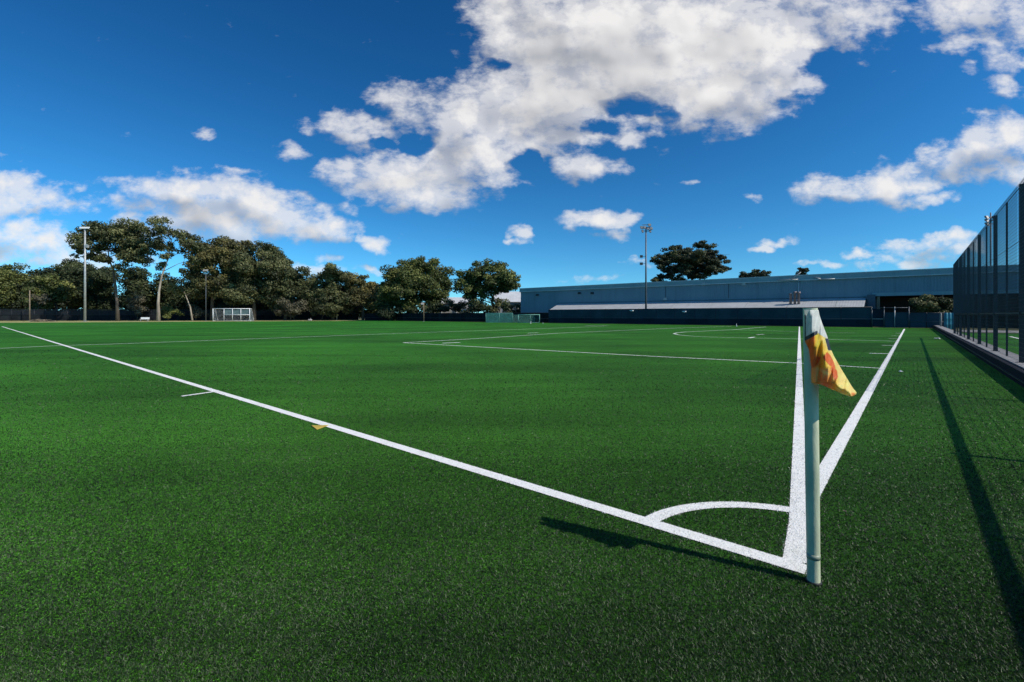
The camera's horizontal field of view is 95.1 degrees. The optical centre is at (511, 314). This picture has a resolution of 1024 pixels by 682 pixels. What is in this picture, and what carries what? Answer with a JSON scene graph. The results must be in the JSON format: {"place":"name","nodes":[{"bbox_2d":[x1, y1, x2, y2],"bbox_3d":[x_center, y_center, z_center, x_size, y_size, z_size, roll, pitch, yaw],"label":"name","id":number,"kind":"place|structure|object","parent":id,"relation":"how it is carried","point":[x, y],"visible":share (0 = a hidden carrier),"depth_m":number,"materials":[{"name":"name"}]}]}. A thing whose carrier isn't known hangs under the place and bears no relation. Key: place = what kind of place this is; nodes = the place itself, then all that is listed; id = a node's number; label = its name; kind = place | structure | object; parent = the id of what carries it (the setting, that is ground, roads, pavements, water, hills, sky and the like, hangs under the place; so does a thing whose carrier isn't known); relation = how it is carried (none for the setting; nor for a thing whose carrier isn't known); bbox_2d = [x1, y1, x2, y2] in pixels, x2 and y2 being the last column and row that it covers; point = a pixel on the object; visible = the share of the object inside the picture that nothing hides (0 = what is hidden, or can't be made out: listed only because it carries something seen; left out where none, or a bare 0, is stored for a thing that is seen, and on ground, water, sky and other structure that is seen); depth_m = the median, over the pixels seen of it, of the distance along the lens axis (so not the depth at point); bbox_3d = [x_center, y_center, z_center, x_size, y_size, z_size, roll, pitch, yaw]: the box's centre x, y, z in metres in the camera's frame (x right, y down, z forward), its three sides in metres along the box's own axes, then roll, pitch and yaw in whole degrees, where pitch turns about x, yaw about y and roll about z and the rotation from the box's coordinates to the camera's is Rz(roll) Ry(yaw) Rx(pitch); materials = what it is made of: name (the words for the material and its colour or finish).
{"place":"outdoors","nodes":[
{"label":"outdoors","id":0,"kind":"place"},
{"bbox_2d":[0,319,366,322],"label":"dry verge","id":1,"kind":"structure","parent":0,"point":[166,321],"depth_m":107.31,"materials":[{"name":"green plant"}]},
{"bbox_2d":[0,262,31,309],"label":"leafy tree","id":2,"kind":"object","parent":1,"relation":"on","point":[8,274],"visible":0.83,"depth_m":130.18,"materials":[{"name":"green plant"}]},
{"bbox_2d":[0,269,43,309],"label":"leafy tree","id":3,"kind":"object","parent":1,"relation":"on","point":[16,304],"visible":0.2,"depth_m":132.12,"materials":[{"name":"green plant"}]},
{"bbox_2d":[29,290,30,319],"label":"floodlight mast","id":4,"kind":"object","parent":1,"relation":"on","point":[29,305],"visible":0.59,"depth_m":115.89,"materials":[{"name":"grey metal"}]},
{"bbox_2d":[23,319,56,321],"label":"branch pile","id":5,"kind":"object","parent":1,"relation":"on","point":[39,320],"visible":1,"depth_m":103.55,"materials":[{"name":"brown wood"}]},
{"bbox_2d":[30,294,51,309],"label":"shrub","id":6,"kind":"object","parent":1,"relation":"on","point":[40,299],"visible":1,"depth_m":121.46,"materials":[{"name":"green plant"}]},
{"bbox_2d":[20,273,75,309],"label":"leafy tree","id":7,"kind":"object","parent":1,"relation":"on","point":[54,287],"visible":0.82,"depth_m":124.88,"materials":[{"name":"green plant"}]},
{"bbox_2d":[36,258,97,309],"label":"leafy tree","id":8,"kind":"object","parent":1,"relation":"on","point":[66,270],"visible":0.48,"depth_m":139.18,"materials":[{"name":"green plant"}]},
{"bbox_2d":[52,305,83,309],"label":"shrub","id":9,"kind":"object","parent":1,"relation":"on","point":[71,308],"visible":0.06,"depth_m":143.73,"materials":[{"name":"green plant"}]},
{"bbox_2d":[79,227,89,321],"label":"floodlight mast","id":10,"kind":"object","parent":1,"relation":"on","point":[85,244],"visible":1,"depth_m":106.83,"materials":[{"name":"metal"}]},
{"bbox_2d":[79,301,98,309],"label":"shrub","id":11,"kind":"object","parent":1,"relation":"on","point":[81,307],"visible":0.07,"depth_m":142.05,"materials":[{"name":"green plant"}]},
{"bbox_2d":[71,266,123,309],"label":"leafy tree","id":12,"kind":"object","parent":1,"relation":"on","point":[100,288],"visible":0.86,"depth_m":138.12,"materials":[{"name":"green plant"}]},
{"bbox_2d":[64,217,167,320],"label":"gum tree","id":13,"kind":"object","parent":1,"relation":"on","point":[122,238],"visible":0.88,"depth_m":114.00,"materials":[{"name":"green plant"}]},
{"bbox_2d":[125,295,148,320],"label":"shrub","id":14,"kind":"object","parent":1,"relation":"on","point":[137,308],"visible":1,"depth_m":123.82,"materials":[{"name":"green plant"}]},
{"bbox_2d":[118,266,163,310],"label":"leafy tree","id":15,"kind":"object","parent":1,"relation":"on","point":[139,282],"visible":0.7,"depth_m":135.68,"materials":[{"name":"green plant"}]},
{"bbox_2d":[153,306,184,320],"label":"shrub","id":16,"kind":"object","parent":1,"relation":"on","point":[166,311],"visible":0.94,"depth_m":119.95,"materials":[{"name":"green plant"}]},
{"bbox_2d":[133,215,209,320],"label":"gum tree","id":17,"kind":"object","parent":1,"relation":"on","point":[189,242],"visible":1,"depth_m":112.33,"materials":[{"name":"green plant"}]},
{"bbox_2d":[150,272,200,310],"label":"leafy tree","id":18,"kind":"object","parent":1,"relation":"on","point":[166,297],"visible":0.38,"depth_m":136.28,"materials":[{"name":"green plant"}]},
{"bbox_2d":[0,309,358,320],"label":"boundary fence","id":19,"kind":"object","parent":1,"relation":"on","point":[56,315],"visible":0.5,"depth_m":124.77,"materials":[{"name":"metal"}]},
{"bbox_2d":[165,269,203,320],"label":"gum tree","id":20,"kind":"object","parent":1,"relation":"on","point":[180,290],"visible":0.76,"depth_m":118.93,"materials":[{"name":"green plant"}]},
{"bbox_2d":[172,272,223,310],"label":"leafy tree","id":21,"kind":"object","parent":1,"relation":"on","point":[202,302],"visible":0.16,"depth_m":138.84,"materials":[{"name":"green plant"}]},
{"bbox_2d":[186,304,209,320],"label":"shrub","id":22,"kind":"object","parent":1,"relation":"on","point":[196,312],"visible":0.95,"depth_m":122.66,"materials":[{"name":"green plant"}]},
{"bbox_2d":[203,269,207,320],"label":"floodlight mast","id":23,"kind":"object","parent":1,"relation":"on","point":[205,295],"visible":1,"depth_m":117.91,"materials":[{"name":"metal"}]},
{"bbox_2d":[178,235,257,320],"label":"gum tree","id":24,"kind":"object","parent":1,"relation":"on","point":[219,252],"visible":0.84,"depth_m":120.61,"materials":[{"name":"green plant"}]},
{"bbox_2d":[212,308,253,320],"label":"football goal","id":25,"kind":"object","parent":1,"relation":"on","point":[232,312],"visible":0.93,"depth_m":112.52,"materials":[{"name":"white paint"}]},
{"bbox_2d":[210,277,261,310],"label":"leafy tree","id":26,"kind":"object","parent":1,"relation":"on","point":[221,304],"visible":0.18,"depth_m":137.91,"materials":[{"name":"green plant"}]},
{"bbox_2d":[218,240,290,320],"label":"gum tree","id":27,"kind":"object","parent":1,"relation":"on","point":[269,262],"visible":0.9,"depth_m":123.73,"materials":[{"name":"green plant"}]},
{"bbox_2d":[239,290,284,310],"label":"leafy tree","id":28,"kind":"object","parent":1,"relation":"on","point":[263,307],"visible":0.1,"depth_m":136.78,"materials":[{"name":"green plant"}]},
{"bbox_2d":[255,256,318,319],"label":"gum tree","id":29,"kind":"object","parent":1,"relation":"on","point":[295,284],"visible":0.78,"depth_m":126.20,"materials":[{"name":"green plant"}]},
{"bbox_2d":[273,297,307,320],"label":"shrub","id":30,"kind":"object","parent":1,"relation":"on","point":[292,310],"visible":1,"depth_m":124.91,"materials":[{"name":"green plant"}]},
{"bbox_2d":[291,276,331,310],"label":"leafy tree","id":31,"kind":"object","parent":1,"relation":"on","point":[310,306],"visible":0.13,"depth_m":140.14,"materials":[{"name":"green plant"}]},
{"bbox_2d":[309,305,337,318],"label":"shrub","id":32,"kind":"object","parent":1,"relation":"on","point":[326,313],"visible":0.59,"depth_m":126.97,"materials":[{"name":"green plant"}]},
{"bbox_2d":[307,262,357,319],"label":"leafy tree","id":33,"kind":"object","parent":1,"relation":"on","point":[336,295],"visible":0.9,"depth_m":127.56,"materials":[{"name":"green plant"}]},
{"bbox_2d":[341,272,380,319],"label":"leafy tree","id":34,"kind":"object","parent":1,"relation":"on","point":[365,294],"visible":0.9,"depth_m":129.77,"materials":[{"name":"green plant"}]},
{"bbox_2d":[354,295,380,318],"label":"leafy tree","id":35,"kind":"object","parent":1,"relation":"on","point":[374,310],"visible":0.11,"depth_m":139.45,"materials":[{"name":"green plant"}]},
{"bbox_2d":[440,297,468,312],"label":"house","id":36,"kind":"structure","parent":0,"point":[456,299],"depth_m":129.03,"materials":[{"name":"white paint"}]},
{"bbox_2d":[494,291,520,312],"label":"house","id":37,"kind":"structure","parent":0,"point":[513,297],"depth_m":125.48,"materials":[{"name":"white paint"}]},
{"bbox_2d":[0,321,1023,681],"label":"turf","id":38,"kind":"structure","parent":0,"point":[264,343],"depth_m":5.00,"materials":[{"name":"green plastic"}]},
{"bbox_2d":[16,326,595,347],"bbox_3d":[-6.364,1.495,40.795,0.852,0.001,58.574,0,0,41],"label":"painted line","id":39,"kind":"object","parent":38,"relation":"on","point":[260,338],"visible":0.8,"depth_m":29.11,"materials":[{"name":"paint"}]},
{"bbox_2d":[311,425,327,429],"bbox_3d":[-2.593,1.490,6.206,0.220,0.008,0.241,0,0,0],"label":"field marker","id":40,"kind":"object","parent":38,"relation":"on","point":[316,427],"visible":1,"depth_m":6.24,"materials":[{"name":"yellow paint"}]},
{"bbox_2d":[375,305,410,320],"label":"shrub","id":41,"kind":"object","parent":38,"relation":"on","point":[387,313],"visible":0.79,"depth_m":117.15,"materials":[{"name":"green plant"}]},
{"bbox_2d":[4,327,806,573],"bbox_3d":[-32.084,1.494,31.610,88.908,0.001,0.125,0,0,40],"label":"painted line","id":42,"kind":"object","parent":38,"relation":"on","point":[670,528],"visible":0.95,"depth_m":3.92,"materials":[{"name":"paint"}]},
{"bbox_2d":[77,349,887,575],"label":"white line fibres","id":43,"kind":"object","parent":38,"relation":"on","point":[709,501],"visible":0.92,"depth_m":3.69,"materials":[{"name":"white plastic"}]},
{"bbox_2d":[486,313,534,322],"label":"netted screen","id":44,"kind":"object","parent":38,"relation":"on","point":[501,316],"visible":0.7,"depth_m":89.99,"materials":[{"name":"fabric"}]},
{"bbox_2d":[518,314,539,322],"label":"football goal","id":45,"kind":"object","parent":38,"relation":"on","point":[523,319],"visible":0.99,"depth_m":85.94,"materials":[{"name":"white metal"}]},
{"bbox_2d":[404,326,724,342],"bbox_3d":[10.825,1.495,44.320,2.217,0.001,50.639,0,0,44],"label":"painted line","id":46,"kind":"object","parent":38,"relation":"on","point":[523,335],"visible":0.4,"depth_m":32.47,"materials":[{"name":"paint"}]},
{"bbox_2d":[417,343,871,367],"bbox_3d":[2.226,1.496,19.212,20.218,0.001,0.370,0,0,36],"label":"painted line","id":47,"kind":"object","parent":38,"relation":"on","point":[641,355],"visible":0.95,"depth_m":17.05,"materials":[{"name":"paint"}]},
{"bbox_2d":[548,306,871,326],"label":"boundary fence","id":48,"kind":"object","parent":38,"relation":"on","point":[833,316],"visible":0.91,"depth_m":67.85,"materials":[{"name":"metal"}]},
{"bbox_2d":[872,307,909,327],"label":"field gate","id":49,"kind":"structure","parent":48,"relation":"attached to","point":[894,319],"depth_m":55.13,"materials":[{"name":"metal"}]},
{"bbox_2d":[645,502,790,520],"bbox_3d":[1.593,1.496,3.576,1.363,0.001,0.339,0,0,-7],"label":"painted line","id":50,"kind":"object","parent":38,"relation":"on","point":[697,506],"visible":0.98,"depth_m":3.64,"materials":[{"name":"paint"}]},
{"bbox_2d":[783,506,805,563],"bbox_3d":[1.963,1.495,3.232,0.105,0.001,0.982,0,0,34],"label":"painted line","id":51,"kind":"object","parent":38,"relation":"on","point":[797,514],"visible":0.8,"depth_m":3.16,"materials":[{"name":"paint"}]},
{"bbox_2d":[789,327,806,562],"bbox_3d":[19.335,1.496,31.495,0.125,0.001,67.250,0,0,32],"label":"painted line","id":52,"kind":"object","parent":38,"relation":"on","point":[798,416],"visible":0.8,"depth_m":5.53,"materials":[{"name":"paint"}]},
{"bbox_2d":[803,308,855,585],"bbox_3d":[1.712,0.731,2.548,0.238,1.539,0.237,0,0,43],"label":"corner flag","id":53,"kind":"object","parent":38,"relation":"on","point":[822,366],"visible":1,"depth_m":2.60,"materials":[{"name":"plastic"}]},
{"bbox_2d":[793,329,904,511],"bbox_3d":[22.014,1.495,26.721,0.126,0.001,60.926,0,0,41],"label":"painted line","id":54,"kind":"object","parent":38,"relation":"on","point":[833,451],"visible":0.73,"depth_m":5.76,"materials":[{"name":"paint"}]},
{"bbox_2d":[909,312,943,327],"bbox_3d":[47.025,0.595,53.128,2.939,1.810,0.104,0,0,41],"label":"boundary fence","id":55,"kind":"object","parent":38,"relation":"on","point":[924,319],"visible":0.85,"depth_m":53.18,"materials":[{"name":"blue metal"}]},
{"bbox_2d":[0,0,1023,312],"label":"sky","id":56,"kind":"structure","parent":0,"point":[539,138],"materials":[{"name":"blue"}]},
{"bbox_2d":[360,317,1018,333],"bbox_3d":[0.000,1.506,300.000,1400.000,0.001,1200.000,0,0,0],"label":"ground","id":57,"kind":"structure","parent":0,"point":[999,328],"depth_m":56.14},
{"bbox_2d":[372,255,454,312],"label":"round tree","id":58,"kind":"object","parent":57,"relation":"on","point":[412,282],"visible":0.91,"depth_m":119.41,"materials":[{"name":"green plant"}]},
{"bbox_2d":[405,302,448,312],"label":"shrub","id":59,"kind":"object","parent":57,"relation":"on","point":[435,307],"visible":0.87,"depth_m":116.08,"materials":[{"name":"green plant"}]},
{"bbox_2d":[443,298,466,312],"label":"shrub","id":60,"kind":"object","parent":57,"relation":"on","point":[455,308],"visible":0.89,"depth_m":114.97,"materials":[{"name":"green plant"}]},
{"bbox_2d":[365,313,547,322],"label":"boundary fence","id":61,"kind":"object","parent":57,"relation":"on","point":[468,317],"visible":0.76,"depth_m":104.32,"materials":[{"name":"black metal"}]},
{"bbox_2d":[458,298,493,312],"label":"shrub","id":62,"kind":"object","parent":57,"relation":"on","point":[477,306],"visible":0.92,"depth_m":104.90,"materials":[{"name":"green plant"}]},
{"bbox_2d":[451,258,520,312],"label":"round tree","id":63,"kind":"object","parent":57,"relation":"on","point":[469,284],"visible":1,"depth_m":106.28,"materials":[{"name":"green plant"}]},
{"bbox_2d":[489,297,503,312],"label":"shrub","id":64,"kind":"object","parent":57,"relation":"on","point":[498,304],"visible":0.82,"depth_m":106.08,"materials":[{"name":"green plant"}]},
{"bbox_2d":[500,298,520,312],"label":"shrub","id":65,"kind":"object","parent":57,"relation":"on","point":[507,307],"visible":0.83,"depth_m":100.82,"materials":[{"name":"green plant"}]},
{"bbox_2d":[640,224,652,308],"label":"floodlight mast","id":66,"kind":"object","parent":57,"relation":"on","point":[642,231],"visible":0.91,"depth_m":75.89,"materials":[{"name":"metal"}]},
{"bbox_2d":[650,276,666,281],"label":"pine tree","id":67,"kind":"object","parent":57,"relation":"on","point":[657,279],"visible":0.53,"depth_m":148.15,"materials":[{"name":"green plant"}]},
{"bbox_2d":[650,240,731,280],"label":"pine tree","id":68,"kind":"object","parent":57,"relation":"on","point":[699,264],"visible":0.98,"depth_m":147.20,"materials":[{"name":"green plant"}]},
{"bbox_2d":[738,269,771,277],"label":"pine tree","id":69,"kind":"object","parent":57,"relation":"on","point":[754,273],"visible":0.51,"depth_m":149.56,"materials":[{"name":"green plant"}]},
{"bbox_2d":[519,264,1018,327],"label":"warehouse","id":70,"kind":"structure","parent":57,"relation":"on","point":[885,291],"depth_m":67.95,"materials":[{"name":"blue metal"}]},
{"bbox_2d":[795,267,809,274],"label":"pine tree","id":71,"kind":"object","parent":57,"relation":"on","point":[803,271],"visible":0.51,"depth_m":148.89,"materials":[{"name":"green plant"}]},
{"bbox_2d":[908,294,952,312],"bbox_3d":[50.123,-0.532,55.719,4.920,4.072,4.060,0,0,27],"label":"shrub","id":72,"kind":"object","parent":57,"relation":"on","point":[927,303],"visible":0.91,"depth_m":55.25,"materials":[{"name":"green plant"}]},
{"bbox_2d":[948,312,951,328],"bbox_3d":[45.130,0.615,48.300,0.351,1.770,0.360,0,0,0],"label":"storage drum","id":73,"kind":"object","parent":57,"relation":"on","point":[949,320],"visible":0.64,"depth_m":48.17,"materials":[{"name":"teal plastic"}]},
{"bbox_2d":[933,325,1023,387],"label":"kerb wall","id":74,"kind":"structure","parent":57,"relation":"on","point":[1008,367],"depth_m":14.30,"materials":[{"name":"concrete"}]},
{"bbox_2d":[953,179,1023,363],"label":"fence","id":75,"kind":"object","parent":74,"relation":"on","point":[962,282],"visible":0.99,"depth_m":15.17,"materials":[{"name":"metal"}]},
{"bbox_2d":[984,212,990,224],"bbox_3d":[61.278,-5.812,59.925,1.380,14.625,0.530,0,0,0],"label":"floodlight mast","id":76,"kind":"object","parent":57,"relation":"on","point":[986,219],"visible":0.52,"depth_m":59.87,"materials":[{"name":"metal"}]},
{"bbox_2d":[962,333,1018,354],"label":"court turf","id":77,"kind":"structure","parent":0,"point":[983,337],"depth_m":28.57,"materials":[{"name":"green plastic"}]},
{"bbox_2d":[962,330,1018,332],"bbox_3d":[63.687,1.495,26.007,56.103,0.001,8.000,0,0,41],"label":"court apron","id":78,"kind":"object","parent":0,"point":[1000,331],"visible":0.5,"depth_m":42.27,"materials":[{"name":"concrete"}]},
{"label":"court path","id":79,"kind":"structure","parent":0,"visible":0},
{"bbox_2d":[944,312,947,327],"bbox_3d":[44.030,0.615,47.500,0.351,1.770,0.360,0,0,0],"label":"storage drum","id":80,"kind":"object","parent":79,"relation":"on","point":[946,319],"visible":0.85,"depth_m":47.37,"materials":[{"name":"teal plastic"}]}
]}

